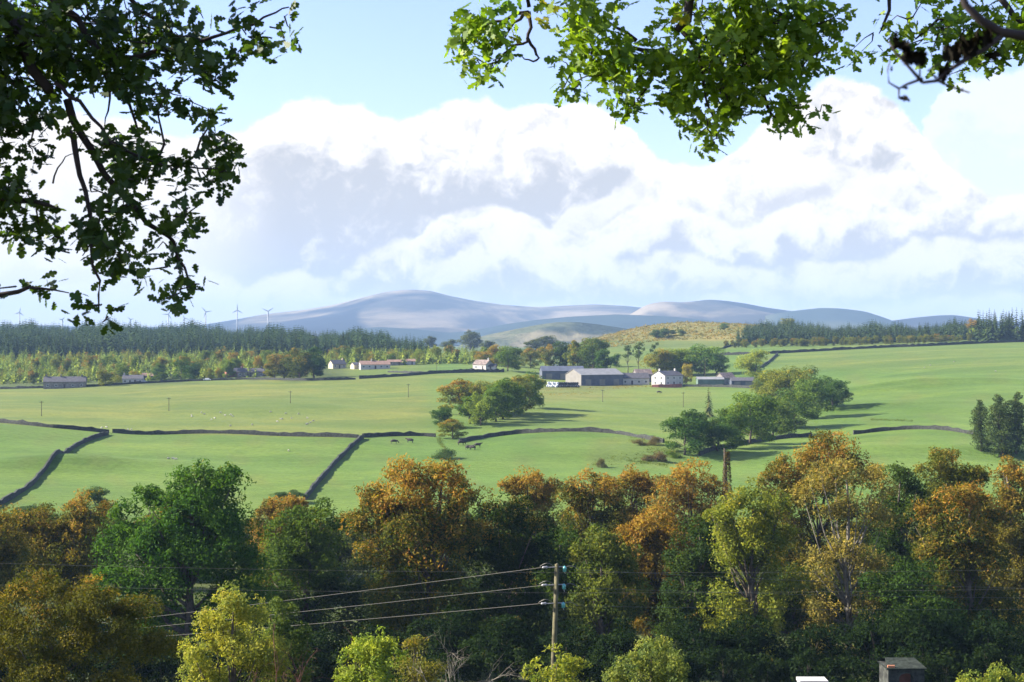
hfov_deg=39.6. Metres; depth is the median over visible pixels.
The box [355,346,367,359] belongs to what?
broadleaf tree
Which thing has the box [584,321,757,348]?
heath scrub
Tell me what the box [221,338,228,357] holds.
spruce tree
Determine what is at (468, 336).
broadleaf tree
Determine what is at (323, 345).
spruce tree
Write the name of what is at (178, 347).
spruce tree
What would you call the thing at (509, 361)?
broadleaf tree
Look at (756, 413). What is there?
broadleaf tree
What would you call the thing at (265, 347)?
spruce tree
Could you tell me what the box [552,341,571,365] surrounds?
broadleaf tree
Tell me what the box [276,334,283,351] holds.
spruce tree
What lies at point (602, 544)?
sycamore tree
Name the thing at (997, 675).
elder bush
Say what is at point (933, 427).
dry stone wall
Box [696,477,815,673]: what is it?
ash tree
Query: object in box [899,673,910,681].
dark door
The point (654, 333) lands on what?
broadleaf tree
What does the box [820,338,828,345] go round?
edge tree
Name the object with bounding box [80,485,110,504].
broadleaf tree
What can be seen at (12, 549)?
beech tree
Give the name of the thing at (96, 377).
young conifer
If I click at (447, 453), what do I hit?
bush
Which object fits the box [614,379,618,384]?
shed door
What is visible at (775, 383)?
broadleaf tree
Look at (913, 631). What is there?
holly tree
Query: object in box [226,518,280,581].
thorn tree
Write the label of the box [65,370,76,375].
broadleaf tree
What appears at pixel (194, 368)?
broadleaf tree
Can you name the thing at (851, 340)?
edge tree
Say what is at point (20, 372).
birch tree
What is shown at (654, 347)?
pine tree
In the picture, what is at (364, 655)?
hazel bush
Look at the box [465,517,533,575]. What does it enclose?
thorn tree
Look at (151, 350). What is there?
spruce tree
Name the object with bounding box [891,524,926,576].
thorn tree
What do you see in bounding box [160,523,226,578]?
thorn tree
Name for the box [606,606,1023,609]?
power line
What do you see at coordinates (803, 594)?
power line
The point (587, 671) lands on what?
bramble bush
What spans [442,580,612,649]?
elm tree
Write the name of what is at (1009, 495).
beech tree
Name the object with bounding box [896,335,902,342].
edge tree
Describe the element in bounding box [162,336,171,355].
spruce tree
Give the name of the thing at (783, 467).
maple tree
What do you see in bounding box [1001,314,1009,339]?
fir tree
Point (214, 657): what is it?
bramble bush
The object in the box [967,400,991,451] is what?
cypress tree
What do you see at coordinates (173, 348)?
spruce tree
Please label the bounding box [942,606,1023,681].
holly tree
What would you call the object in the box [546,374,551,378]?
shed door
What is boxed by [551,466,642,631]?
beech tree
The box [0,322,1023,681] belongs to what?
ground
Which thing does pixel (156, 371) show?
broadleaf tree
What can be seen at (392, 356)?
broadleaf tree
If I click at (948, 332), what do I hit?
spruce tree
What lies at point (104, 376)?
broadleaf tree
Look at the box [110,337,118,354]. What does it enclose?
spruce tree
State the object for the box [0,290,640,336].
hills
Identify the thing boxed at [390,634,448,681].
willow bush
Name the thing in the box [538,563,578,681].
power pole
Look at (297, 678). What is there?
bare shrub
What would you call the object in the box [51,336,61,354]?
spruce tree
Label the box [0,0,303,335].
oak tree
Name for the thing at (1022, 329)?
fir tree
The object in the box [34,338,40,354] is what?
spruce tree
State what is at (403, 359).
young conifer
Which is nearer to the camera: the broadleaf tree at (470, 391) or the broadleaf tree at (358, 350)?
the broadleaf tree at (470, 391)
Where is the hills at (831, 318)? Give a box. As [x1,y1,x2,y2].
[764,308,910,330]
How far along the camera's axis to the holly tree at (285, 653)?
131.67 m
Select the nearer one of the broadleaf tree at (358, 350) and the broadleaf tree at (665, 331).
the broadleaf tree at (358, 350)
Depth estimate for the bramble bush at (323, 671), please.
127.42 m
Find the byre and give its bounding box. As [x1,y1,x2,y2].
[623,373,649,384]
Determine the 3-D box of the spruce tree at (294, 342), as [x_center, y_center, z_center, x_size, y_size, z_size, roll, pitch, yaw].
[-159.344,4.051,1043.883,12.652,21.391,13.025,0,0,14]
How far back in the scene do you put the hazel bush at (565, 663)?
61.90 m
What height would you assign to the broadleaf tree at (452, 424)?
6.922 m
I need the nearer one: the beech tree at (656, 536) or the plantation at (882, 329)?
the beech tree at (656, 536)
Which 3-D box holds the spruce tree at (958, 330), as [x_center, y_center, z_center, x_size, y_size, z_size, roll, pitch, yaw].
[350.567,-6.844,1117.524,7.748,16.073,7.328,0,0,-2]
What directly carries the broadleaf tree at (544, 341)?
on the ground at (950, 386)
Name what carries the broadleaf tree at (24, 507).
on the ground at (950, 386)
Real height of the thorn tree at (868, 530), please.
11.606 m
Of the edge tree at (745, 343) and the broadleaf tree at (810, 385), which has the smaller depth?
the broadleaf tree at (810, 385)
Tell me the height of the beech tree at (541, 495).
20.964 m
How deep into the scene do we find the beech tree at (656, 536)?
163.79 m
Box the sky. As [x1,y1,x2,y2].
[0,0,1023,326]
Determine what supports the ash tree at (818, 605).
on the ground at (950, 386)
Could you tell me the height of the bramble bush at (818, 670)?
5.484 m
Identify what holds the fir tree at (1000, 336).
on the ground at (950, 386)
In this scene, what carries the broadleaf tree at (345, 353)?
on the ground at (950, 386)
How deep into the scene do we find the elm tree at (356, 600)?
163.54 m
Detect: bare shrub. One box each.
[236,619,362,681]
[398,635,518,681]
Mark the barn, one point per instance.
(649, 372)
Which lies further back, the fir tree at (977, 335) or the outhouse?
the fir tree at (977, 335)
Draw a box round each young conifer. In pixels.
[36,362,42,382]
[91,365,98,380]
[401,350,406,364]
[425,349,430,363]
[437,348,441,363]
[452,348,457,363]
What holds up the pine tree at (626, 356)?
on the ground at (950, 386)
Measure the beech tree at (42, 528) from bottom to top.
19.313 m
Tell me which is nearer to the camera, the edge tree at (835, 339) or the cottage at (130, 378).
the cottage at (130, 378)
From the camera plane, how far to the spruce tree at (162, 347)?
1058.39 m
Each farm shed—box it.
[539,366,583,379]
[565,368,623,385]
[695,377,724,384]
[729,377,754,385]
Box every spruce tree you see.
[0,341,11,357]
[4,333,10,357]
[10,334,17,358]
[15,336,20,356]
[18,336,25,355]
[21,344,30,357]
[30,342,35,357]
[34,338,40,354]
[41,338,50,354]
[48,334,53,353]
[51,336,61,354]
[58,338,66,358]
[65,330,70,353]
[67,333,76,357]
[69,331,78,352]
[78,334,84,352]
[84,339,90,354]
[99,337,107,355]
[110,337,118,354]
[129,337,137,355]
[141,337,150,354]
[147,337,157,358]
[157,341,164,356]
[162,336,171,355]
[169,336,176,355]
[169,337,175,357]
[176,334,181,352]
[179,330,186,350]
[182,331,193,356]
[207,335,217,352]
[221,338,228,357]
[230,336,238,357]
[234,334,240,352]
[246,333,252,350]
[250,334,259,354]
[259,332,272,354]
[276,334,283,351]
[281,333,288,353]
[290,334,298,350]
[312,331,320,354]
[321,334,326,353]
[321,336,331,355]
[329,332,335,348]
[343,333,349,347]
[375,333,381,352]
[748,327,756,341]
[761,325,767,344]
[777,327,783,339]
[805,326,812,341]
[825,326,829,338]
[888,326,895,342]
[945,325,951,340]
[956,323,960,339]
[961,322,966,339]
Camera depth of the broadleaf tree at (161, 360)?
866.49 m
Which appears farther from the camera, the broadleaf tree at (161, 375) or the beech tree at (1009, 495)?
the broadleaf tree at (161, 375)
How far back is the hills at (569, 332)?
3133.25 m
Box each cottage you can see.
[43,375,86,388]
[122,372,144,382]
[224,366,242,376]
[237,366,264,376]
[328,358,345,368]
[472,358,492,369]
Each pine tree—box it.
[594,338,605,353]
[622,345,633,372]
[633,342,644,368]
[649,342,658,369]
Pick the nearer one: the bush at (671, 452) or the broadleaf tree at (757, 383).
the bush at (671, 452)
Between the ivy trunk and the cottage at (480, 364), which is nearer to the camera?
the ivy trunk
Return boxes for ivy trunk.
[721,448,731,567]
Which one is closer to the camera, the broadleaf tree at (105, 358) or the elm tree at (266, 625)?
the elm tree at (266, 625)
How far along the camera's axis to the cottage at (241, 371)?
825.91 m
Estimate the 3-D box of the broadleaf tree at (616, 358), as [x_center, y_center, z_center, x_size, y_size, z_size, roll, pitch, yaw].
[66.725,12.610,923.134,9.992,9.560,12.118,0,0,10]
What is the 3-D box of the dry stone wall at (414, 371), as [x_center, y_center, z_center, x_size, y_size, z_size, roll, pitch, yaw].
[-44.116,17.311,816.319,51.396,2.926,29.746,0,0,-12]
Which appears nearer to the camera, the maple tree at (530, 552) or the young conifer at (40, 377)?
the maple tree at (530, 552)
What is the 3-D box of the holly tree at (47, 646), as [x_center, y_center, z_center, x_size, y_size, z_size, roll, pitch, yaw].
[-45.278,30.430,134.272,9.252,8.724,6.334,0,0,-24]
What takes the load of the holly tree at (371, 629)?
on the ground at (950, 386)
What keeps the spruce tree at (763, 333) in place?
on the ground at (950, 386)
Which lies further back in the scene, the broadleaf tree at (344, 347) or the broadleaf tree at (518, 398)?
the broadleaf tree at (344, 347)
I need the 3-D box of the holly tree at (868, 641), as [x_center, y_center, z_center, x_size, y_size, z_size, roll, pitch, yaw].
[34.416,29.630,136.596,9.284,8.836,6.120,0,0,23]
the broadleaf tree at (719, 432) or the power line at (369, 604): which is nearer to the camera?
the power line at (369, 604)
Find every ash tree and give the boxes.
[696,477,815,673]
[784,455,907,658]
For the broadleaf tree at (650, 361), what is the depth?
832.24 m
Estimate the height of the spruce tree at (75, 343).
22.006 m
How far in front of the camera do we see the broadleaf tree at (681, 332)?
1289.36 m
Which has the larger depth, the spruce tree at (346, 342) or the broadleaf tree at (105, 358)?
the spruce tree at (346, 342)
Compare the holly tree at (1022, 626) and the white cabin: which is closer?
the white cabin
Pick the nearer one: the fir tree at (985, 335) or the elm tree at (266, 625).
the elm tree at (266, 625)
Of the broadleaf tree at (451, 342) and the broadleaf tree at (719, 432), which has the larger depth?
the broadleaf tree at (451, 342)
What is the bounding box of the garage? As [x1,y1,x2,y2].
[350,362,358,368]
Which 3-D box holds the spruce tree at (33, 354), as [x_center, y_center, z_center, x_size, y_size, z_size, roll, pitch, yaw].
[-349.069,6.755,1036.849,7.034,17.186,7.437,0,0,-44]
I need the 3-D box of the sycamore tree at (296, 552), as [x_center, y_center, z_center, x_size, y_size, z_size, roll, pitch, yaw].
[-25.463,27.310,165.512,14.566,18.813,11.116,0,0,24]
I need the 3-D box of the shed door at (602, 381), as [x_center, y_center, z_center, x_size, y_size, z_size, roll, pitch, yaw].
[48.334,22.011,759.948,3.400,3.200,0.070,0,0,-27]
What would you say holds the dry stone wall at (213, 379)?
on the ground at (950, 386)
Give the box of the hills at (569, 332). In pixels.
[458,322,626,347]
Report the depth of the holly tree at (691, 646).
134.44 m
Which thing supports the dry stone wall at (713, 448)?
on the ground at (950, 386)
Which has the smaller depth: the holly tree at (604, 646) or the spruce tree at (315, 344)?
the holly tree at (604, 646)
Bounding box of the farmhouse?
[651,368,683,384]
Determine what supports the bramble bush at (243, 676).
on the ground at (950, 386)
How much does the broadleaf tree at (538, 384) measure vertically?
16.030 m
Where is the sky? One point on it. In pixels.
(373, 167)
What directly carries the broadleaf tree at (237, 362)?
on the ground at (950, 386)
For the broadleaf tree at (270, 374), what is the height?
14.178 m
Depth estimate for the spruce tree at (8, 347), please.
1062.92 m
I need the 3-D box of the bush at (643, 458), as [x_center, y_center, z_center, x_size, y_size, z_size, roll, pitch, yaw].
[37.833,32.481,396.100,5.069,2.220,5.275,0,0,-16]
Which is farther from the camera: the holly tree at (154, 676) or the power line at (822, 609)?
the holly tree at (154, 676)
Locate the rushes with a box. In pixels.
[437,418,912,467]
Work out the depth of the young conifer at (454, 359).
921.41 m
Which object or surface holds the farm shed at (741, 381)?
on the ground at (950, 386)
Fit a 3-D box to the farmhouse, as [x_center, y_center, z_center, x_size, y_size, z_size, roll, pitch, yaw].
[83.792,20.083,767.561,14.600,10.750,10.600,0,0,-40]
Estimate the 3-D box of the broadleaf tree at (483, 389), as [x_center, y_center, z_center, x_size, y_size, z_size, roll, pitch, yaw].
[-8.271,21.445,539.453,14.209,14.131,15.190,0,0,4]
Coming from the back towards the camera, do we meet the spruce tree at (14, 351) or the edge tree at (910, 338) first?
the edge tree at (910, 338)
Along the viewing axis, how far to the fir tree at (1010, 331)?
1054.69 m
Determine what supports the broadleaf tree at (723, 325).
on the ground at (950, 386)
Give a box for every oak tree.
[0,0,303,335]
[85,456,280,670]
[443,0,1023,161]
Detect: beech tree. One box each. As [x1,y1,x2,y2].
[0,503,46,646]
[6,487,117,620]
[250,492,308,593]
[339,453,499,674]
[490,465,563,593]
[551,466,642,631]
[599,463,664,579]
[616,500,696,639]
[643,457,730,607]
[980,453,1023,635]
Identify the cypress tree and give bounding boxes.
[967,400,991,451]
[985,394,1019,456]
[1005,392,1023,453]
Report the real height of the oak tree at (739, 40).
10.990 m
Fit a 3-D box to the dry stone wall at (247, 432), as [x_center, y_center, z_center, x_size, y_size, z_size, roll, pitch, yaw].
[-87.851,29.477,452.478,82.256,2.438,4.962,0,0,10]
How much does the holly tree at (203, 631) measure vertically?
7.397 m
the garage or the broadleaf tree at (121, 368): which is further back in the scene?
the garage
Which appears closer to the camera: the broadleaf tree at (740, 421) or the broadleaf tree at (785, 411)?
the broadleaf tree at (740, 421)
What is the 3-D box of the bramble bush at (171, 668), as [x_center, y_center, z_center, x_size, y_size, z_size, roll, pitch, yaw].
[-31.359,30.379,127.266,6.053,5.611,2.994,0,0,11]
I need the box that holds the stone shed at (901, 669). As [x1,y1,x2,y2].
[877,657,926,681]
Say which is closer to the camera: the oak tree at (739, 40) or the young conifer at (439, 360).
the oak tree at (739, 40)
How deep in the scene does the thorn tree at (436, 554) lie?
216.39 m
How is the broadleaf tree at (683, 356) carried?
on the ground at (950, 386)
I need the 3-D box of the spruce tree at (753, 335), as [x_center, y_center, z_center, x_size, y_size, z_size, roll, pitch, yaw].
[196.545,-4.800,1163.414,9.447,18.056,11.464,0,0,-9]
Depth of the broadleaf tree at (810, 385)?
534.52 m
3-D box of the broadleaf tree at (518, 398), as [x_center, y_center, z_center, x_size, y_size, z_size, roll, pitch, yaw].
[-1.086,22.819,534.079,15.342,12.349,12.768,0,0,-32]
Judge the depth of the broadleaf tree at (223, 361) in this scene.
866.36 m
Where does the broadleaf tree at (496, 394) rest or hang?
on the ground at (950, 386)
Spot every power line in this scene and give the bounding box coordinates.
[6,563,971,572]
[21,585,541,639]
[60,567,541,627]
[61,586,986,592]
[135,603,540,638]
[592,570,999,587]
[597,588,991,597]
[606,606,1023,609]
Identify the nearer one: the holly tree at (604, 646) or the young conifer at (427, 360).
the holly tree at (604, 646)
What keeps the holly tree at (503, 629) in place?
on the ground at (950, 386)
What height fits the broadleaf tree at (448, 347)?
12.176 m
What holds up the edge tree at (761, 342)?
on the ground at (950, 386)
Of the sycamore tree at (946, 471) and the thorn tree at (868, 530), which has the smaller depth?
the sycamore tree at (946, 471)
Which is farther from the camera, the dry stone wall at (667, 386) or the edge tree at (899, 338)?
the edge tree at (899, 338)
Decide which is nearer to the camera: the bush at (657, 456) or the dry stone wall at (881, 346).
the bush at (657, 456)
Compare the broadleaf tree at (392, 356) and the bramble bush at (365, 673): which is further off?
the broadleaf tree at (392, 356)
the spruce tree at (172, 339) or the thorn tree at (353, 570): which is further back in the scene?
the spruce tree at (172, 339)
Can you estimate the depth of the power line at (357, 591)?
82.56 m
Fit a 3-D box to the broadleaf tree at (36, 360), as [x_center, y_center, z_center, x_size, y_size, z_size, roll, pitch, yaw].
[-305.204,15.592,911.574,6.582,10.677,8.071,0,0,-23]
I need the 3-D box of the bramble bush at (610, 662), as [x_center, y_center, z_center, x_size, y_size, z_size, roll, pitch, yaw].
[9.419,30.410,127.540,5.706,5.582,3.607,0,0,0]
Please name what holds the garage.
on the ground at (950, 386)
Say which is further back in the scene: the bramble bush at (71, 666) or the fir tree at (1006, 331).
the fir tree at (1006, 331)
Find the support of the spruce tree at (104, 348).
on the ground at (950, 386)
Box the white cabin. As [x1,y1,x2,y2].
[796,677,827,681]
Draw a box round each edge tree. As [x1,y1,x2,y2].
[742,340,748,346]
[751,340,757,346]
[758,339,763,346]
[779,339,785,346]
[798,338,803,346]
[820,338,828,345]
[832,336,838,343]
[849,337,855,344]
[873,335,879,342]
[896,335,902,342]
[907,335,913,343]
[927,335,933,341]
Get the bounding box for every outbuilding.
[387,359,403,365]
[405,359,415,364]
[487,364,496,369]
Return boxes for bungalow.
[358,359,390,369]
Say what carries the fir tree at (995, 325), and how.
on the ground at (950, 386)
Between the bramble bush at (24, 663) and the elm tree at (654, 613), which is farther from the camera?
the elm tree at (654, 613)
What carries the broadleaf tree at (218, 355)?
on the ground at (950, 386)
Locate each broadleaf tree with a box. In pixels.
[11,505,46,513]
[27,370,39,383]
[31,358,40,368]
[40,355,52,366]
[47,358,61,369]
[54,354,62,364]
[62,357,71,371]
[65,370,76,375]
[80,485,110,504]
[85,354,98,370]
[96,369,114,385]
[103,355,116,366]
[114,362,130,377]
[129,370,139,374]
[131,354,143,370]
[145,351,153,362]
[150,357,167,371]
[150,368,164,380]
[151,363,167,379]
[155,371,165,379]
[170,355,191,379]
[182,362,200,378]
[194,359,204,368]
[197,350,210,364]
[203,367,213,377]
[213,350,223,361]
[213,368,222,377]
[219,358,229,365]
[220,360,235,377]
[227,352,239,360]
[231,357,242,367]
[239,350,248,361]
[252,357,262,367]
[259,349,273,361]
[262,357,285,377]
[263,351,296,377]
[268,489,307,499]
[279,348,316,377]
[299,347,326,377]
[334,345,352,356]
[342,348,352,361]
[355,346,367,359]
[362,353,373,360]
[388,353,397,359]
[413,349,424,360]
[423,335,436,346]
[428,346,440,355]
[429,406,451,427]
[436,378,478,413]
[436,418,468,438]
[439,339,456,349]
[443,344,454,356]
[451,349,460,361]
[454,395,478,423]
[456,381,483,406]
[457,329,481,349]
[462,391,496,425]
[473,380,497,412]
[474,351,490,359]
[479,340,495,349]
[482,387,513,421]
[485,377,526,418]
[487,344,503,364]
[493,345,523,370]
[497,388,528,412]
[507,375,536,412]
[520,347,542,367]
[521,370,546,406]
[523,339,541,350]
[535,335,560,349]
[536,344,557,365]
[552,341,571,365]
[562,340,588,365]
[576,336,610,368]
[594,349,614,367]
[609,354,621,366]
[639,348,672,373]
[649,329,662,337]
[658,328,677,338]
[660,409,709,454]
[661,348,690,372]
[667,348,702,371]
[677,329,686,335]
[681,343,729,374]
[681,364,693,383]
[697,415,741,450]
[705,351,729,373]
[713,402,754,445]
[719,323,729,329]
[724,391,782,443]
[733,348,769,377]
[748,396,801,434]
[749,373,768,394]
[757,365,800,399]
[773,387,821,428]
[782,364,822,402]
[794,374,841,414]
[815,376,853,406]
[965,318,976,328]
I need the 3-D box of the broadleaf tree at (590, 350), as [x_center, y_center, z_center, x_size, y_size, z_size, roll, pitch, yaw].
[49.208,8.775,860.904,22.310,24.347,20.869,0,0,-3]
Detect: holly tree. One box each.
[0,621,74,674]
[43,601,134,681]
[101,628,185,681]
[166,622,250,681]
[226,629,311,681]
[304,628,358,681]
[335,622,426,680]
[403,602,491,681]
[454,613,545,681]
[529,618,597,681]
[574,615,660,681]
[646,609,741,681]
[699,612,787,681]
[768,620,858,681]
[823,605,915,677]
[861,460,939,632]
[877,598,965,681]
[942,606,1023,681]
[1008,618,1023,676]
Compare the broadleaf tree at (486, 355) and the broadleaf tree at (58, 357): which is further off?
the broadleaf tree at (58, 357)
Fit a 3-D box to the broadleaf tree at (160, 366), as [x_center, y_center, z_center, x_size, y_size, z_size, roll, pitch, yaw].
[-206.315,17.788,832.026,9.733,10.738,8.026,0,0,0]
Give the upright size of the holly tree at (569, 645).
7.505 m
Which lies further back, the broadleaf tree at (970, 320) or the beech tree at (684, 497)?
the broadleaf tree at (970, 320)
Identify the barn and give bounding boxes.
[632,369,652,381]
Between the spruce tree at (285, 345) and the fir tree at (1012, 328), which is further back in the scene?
the fir tree at (1012, 328)
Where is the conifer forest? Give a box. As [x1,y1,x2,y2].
[0,318,425,354]
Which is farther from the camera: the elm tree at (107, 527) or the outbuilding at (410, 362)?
the outbuilding at (410, 362)
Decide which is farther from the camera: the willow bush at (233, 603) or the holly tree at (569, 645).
the holly tree at (569, 645)
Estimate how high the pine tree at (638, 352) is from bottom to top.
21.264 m
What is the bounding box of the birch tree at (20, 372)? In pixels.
[16,367,21,379]
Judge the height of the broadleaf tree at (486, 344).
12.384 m
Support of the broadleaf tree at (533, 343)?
on the ground at (950, 386)
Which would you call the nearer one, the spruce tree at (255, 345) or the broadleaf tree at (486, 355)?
the broadleaf tree at (486, 355)
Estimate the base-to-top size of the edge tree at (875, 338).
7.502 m
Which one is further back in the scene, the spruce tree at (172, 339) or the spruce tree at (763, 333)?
the spruce tree at (763, 333)
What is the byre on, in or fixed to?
on the ground at (950, 386)
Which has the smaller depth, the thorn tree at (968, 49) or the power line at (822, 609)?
the thorn tree at (968, 49)
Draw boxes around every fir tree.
[704,388,715,417]
[972,312,982,340]
[975,315,982,337]
[980,311,989,340]
[980,315,989,340]
[983,317,997,340]
[993,312,998,339]
[996,315,1007,340]
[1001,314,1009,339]
[1006,315,1015,339]
[1010,316,1017,338]
[1012,308,1021,339]
[1019,313,1023,338]
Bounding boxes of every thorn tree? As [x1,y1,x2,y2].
[48,508,108,567]
[92,514,132,575]
[132,506,180,571]
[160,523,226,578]
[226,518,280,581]
[303,511,369,579]
[341,514,410,582]
[402,524,469,578]
[418,505,488,590]
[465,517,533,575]
[538,509,598,557]
[728,517,776,563]
[761,517,821,580]
[789,521,866,587]
[836,509,907,573]
[886,0,1023,101]
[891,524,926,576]
[973,508,1023,577]
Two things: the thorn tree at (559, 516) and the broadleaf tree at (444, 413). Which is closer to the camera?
the thorn tree at (559, 516)
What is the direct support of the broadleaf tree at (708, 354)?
on the ground at (950, 386)
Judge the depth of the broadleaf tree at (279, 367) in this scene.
790.64 m
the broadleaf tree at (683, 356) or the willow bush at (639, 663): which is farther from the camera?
the broadleaf tree at (683, 356)
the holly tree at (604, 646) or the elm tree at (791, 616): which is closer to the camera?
the holly tree at (604, 646)
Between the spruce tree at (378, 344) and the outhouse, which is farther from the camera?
the spruce tree at (378, 344)
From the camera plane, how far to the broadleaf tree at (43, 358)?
952.97 m
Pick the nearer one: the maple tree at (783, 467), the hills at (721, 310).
the maple tree at (783, 467)
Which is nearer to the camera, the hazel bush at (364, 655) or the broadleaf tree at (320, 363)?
the hazel bush at (364, 655)
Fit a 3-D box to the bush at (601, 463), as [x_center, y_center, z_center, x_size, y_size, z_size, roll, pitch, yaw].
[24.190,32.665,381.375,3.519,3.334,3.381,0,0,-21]
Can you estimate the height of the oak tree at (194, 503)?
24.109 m
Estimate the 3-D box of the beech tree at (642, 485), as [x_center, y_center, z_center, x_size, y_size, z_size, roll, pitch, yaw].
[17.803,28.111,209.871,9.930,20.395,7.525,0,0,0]
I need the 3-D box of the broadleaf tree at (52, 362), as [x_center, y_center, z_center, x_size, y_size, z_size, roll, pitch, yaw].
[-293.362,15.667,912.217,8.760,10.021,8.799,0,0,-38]
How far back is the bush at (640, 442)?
421.48 m
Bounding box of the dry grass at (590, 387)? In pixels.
[542,385,651,395]
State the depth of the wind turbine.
4599.49 m
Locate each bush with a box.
[0,562,194,681]
[0,652,42,681]
[0,659,10,681]
[30,649,95,681]
[88,652,149,681]
[107,375,121,382]
[132,653,188,681]
[175,580,297,681]
[185,652,243,681]
[230,649,293,681]
[260,595,314,681]
[279,645,334,681]
[310,649,363,681]
[331,625,409,681]
[357,654,415,681]
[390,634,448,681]
[418,652,470,681]
[431,447,456,458]
[460,648,519,681]
[494,646,547,681]
[519,643,591,681]
[541,651,597,681]
[586,650,647,681]
[596,457,607,467]
[601,633,690,681]
[631,438,648,445]
[641,455,655,460]
[645,436,661,445]
[648,451,669,461]
[648,650,700,681]
[665,450,679,457]
[692,645,754,681]
[736,652,792,681]
[777,649,837,681]
[821,651,878,681]
[876,652,937,681]
[920,647,982,681]
[955,659,1023,681]
[957,642,1018,681]
[1009,654,1023,681]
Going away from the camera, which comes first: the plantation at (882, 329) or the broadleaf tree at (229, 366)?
the broadleaf tree at (229, 366)
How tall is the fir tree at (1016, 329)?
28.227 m
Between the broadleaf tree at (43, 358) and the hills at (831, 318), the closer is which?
the broadleaf tree at (43, 358)
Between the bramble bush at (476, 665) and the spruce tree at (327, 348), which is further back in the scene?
the spruce tree at (327, 348)
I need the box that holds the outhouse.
[716,372,734,384]
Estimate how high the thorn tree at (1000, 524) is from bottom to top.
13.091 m
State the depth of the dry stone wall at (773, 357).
903.12 m
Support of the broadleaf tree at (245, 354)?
on the ground at (950, 386)
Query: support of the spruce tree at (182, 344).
on the ground at (950, 386)
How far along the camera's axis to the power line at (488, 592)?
118.00 m
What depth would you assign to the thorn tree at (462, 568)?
215.46 m
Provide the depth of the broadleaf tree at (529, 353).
888.59 m
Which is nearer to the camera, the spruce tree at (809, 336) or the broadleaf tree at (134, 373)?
the broadleaf tree at (134, 373)
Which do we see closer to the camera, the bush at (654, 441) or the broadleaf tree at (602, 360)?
the bush at (654, 441)
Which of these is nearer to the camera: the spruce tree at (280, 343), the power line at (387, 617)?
the power line at (387, 617)
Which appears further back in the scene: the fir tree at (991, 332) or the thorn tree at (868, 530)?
the fir tree at (991, 332)
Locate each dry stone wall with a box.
[0,377,355,388]
[0,418,108,431]
[0,432,108,504]
[112,429,358,437]
[303,435,363,499]
[359,368,503,378]
[362,431,435,437]
[388,368,472,372]
[458,427,664,442]
[652,384,681,387]
[683,384,750,387]
[698,432,811,455]
[722,339,1023,354]
[760,353,777,367]
[853,425,973,434]
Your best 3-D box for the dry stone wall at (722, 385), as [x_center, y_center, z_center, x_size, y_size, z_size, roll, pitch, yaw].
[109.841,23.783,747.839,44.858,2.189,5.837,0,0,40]
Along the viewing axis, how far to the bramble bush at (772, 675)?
127.31 m
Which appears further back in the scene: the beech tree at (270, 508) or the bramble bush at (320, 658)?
the beech tree at (270, 508)
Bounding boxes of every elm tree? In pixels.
[10,506,134,604]
[143,587,336,646]
[308,570,476,654]
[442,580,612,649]
[612,580,749,648]
[738,559,876,649]
[930,589,1023,673]
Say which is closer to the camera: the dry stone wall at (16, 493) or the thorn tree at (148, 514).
the thorn tree at (148, 514)
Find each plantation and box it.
[0,346,519,383]
[743,314,987,342]
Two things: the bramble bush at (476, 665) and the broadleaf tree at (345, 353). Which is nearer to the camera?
the bramble bush at (476, 665)
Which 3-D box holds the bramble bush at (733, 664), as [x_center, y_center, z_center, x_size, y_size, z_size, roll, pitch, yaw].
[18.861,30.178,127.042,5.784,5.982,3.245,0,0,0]
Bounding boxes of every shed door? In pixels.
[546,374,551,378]
[586,379,590,384]
[600,379,604,384]
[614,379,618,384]
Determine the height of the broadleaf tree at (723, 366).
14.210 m
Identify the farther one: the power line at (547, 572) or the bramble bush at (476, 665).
the bramble bush at (476, 665)
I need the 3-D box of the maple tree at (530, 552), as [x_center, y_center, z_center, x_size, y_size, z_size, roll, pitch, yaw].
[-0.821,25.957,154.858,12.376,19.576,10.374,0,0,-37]
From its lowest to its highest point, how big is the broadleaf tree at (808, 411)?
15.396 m
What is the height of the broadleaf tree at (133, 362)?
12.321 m
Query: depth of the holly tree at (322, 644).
134.89 m
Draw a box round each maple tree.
[451,491,570,661]
[754,428,879,625]
[903,479,1018,646]
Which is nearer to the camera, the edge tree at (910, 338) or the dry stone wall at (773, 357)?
the dry stone wall at (773, 357)
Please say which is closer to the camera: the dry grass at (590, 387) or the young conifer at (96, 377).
the dry grass at (590, 387)
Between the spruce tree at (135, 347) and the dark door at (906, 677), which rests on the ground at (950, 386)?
the spruce tree at (135, 347)
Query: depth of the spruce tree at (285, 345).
1049.91 m
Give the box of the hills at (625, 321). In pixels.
[336,314,772,345]
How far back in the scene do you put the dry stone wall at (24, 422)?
453.80 m
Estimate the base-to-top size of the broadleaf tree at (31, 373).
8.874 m
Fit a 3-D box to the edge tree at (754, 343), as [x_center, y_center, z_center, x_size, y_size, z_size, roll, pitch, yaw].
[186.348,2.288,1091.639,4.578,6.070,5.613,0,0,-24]
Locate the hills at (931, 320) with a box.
[893,315,1023,328]
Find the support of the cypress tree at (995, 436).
on the ground at (950, 386)
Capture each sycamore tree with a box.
[229,496,356,642]
[526,521,600,637]
[564,522,653,669]
[650,510,742,651]
[856,555,971,673]
[910,445,997,604]
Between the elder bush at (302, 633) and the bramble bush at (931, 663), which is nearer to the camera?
the elder bush at (302, 633)
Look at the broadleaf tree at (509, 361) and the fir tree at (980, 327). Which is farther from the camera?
the fir tree at (980, 327)
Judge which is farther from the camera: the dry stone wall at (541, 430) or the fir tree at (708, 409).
the fir tree at (708, 409)
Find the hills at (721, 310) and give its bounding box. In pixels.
[630,300,788,323]
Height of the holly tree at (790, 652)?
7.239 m
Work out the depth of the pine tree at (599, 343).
848.39 m
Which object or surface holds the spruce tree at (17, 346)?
on the ground at (950, 386)
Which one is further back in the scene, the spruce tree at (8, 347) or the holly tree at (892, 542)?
the spruce tree at (8, 347)

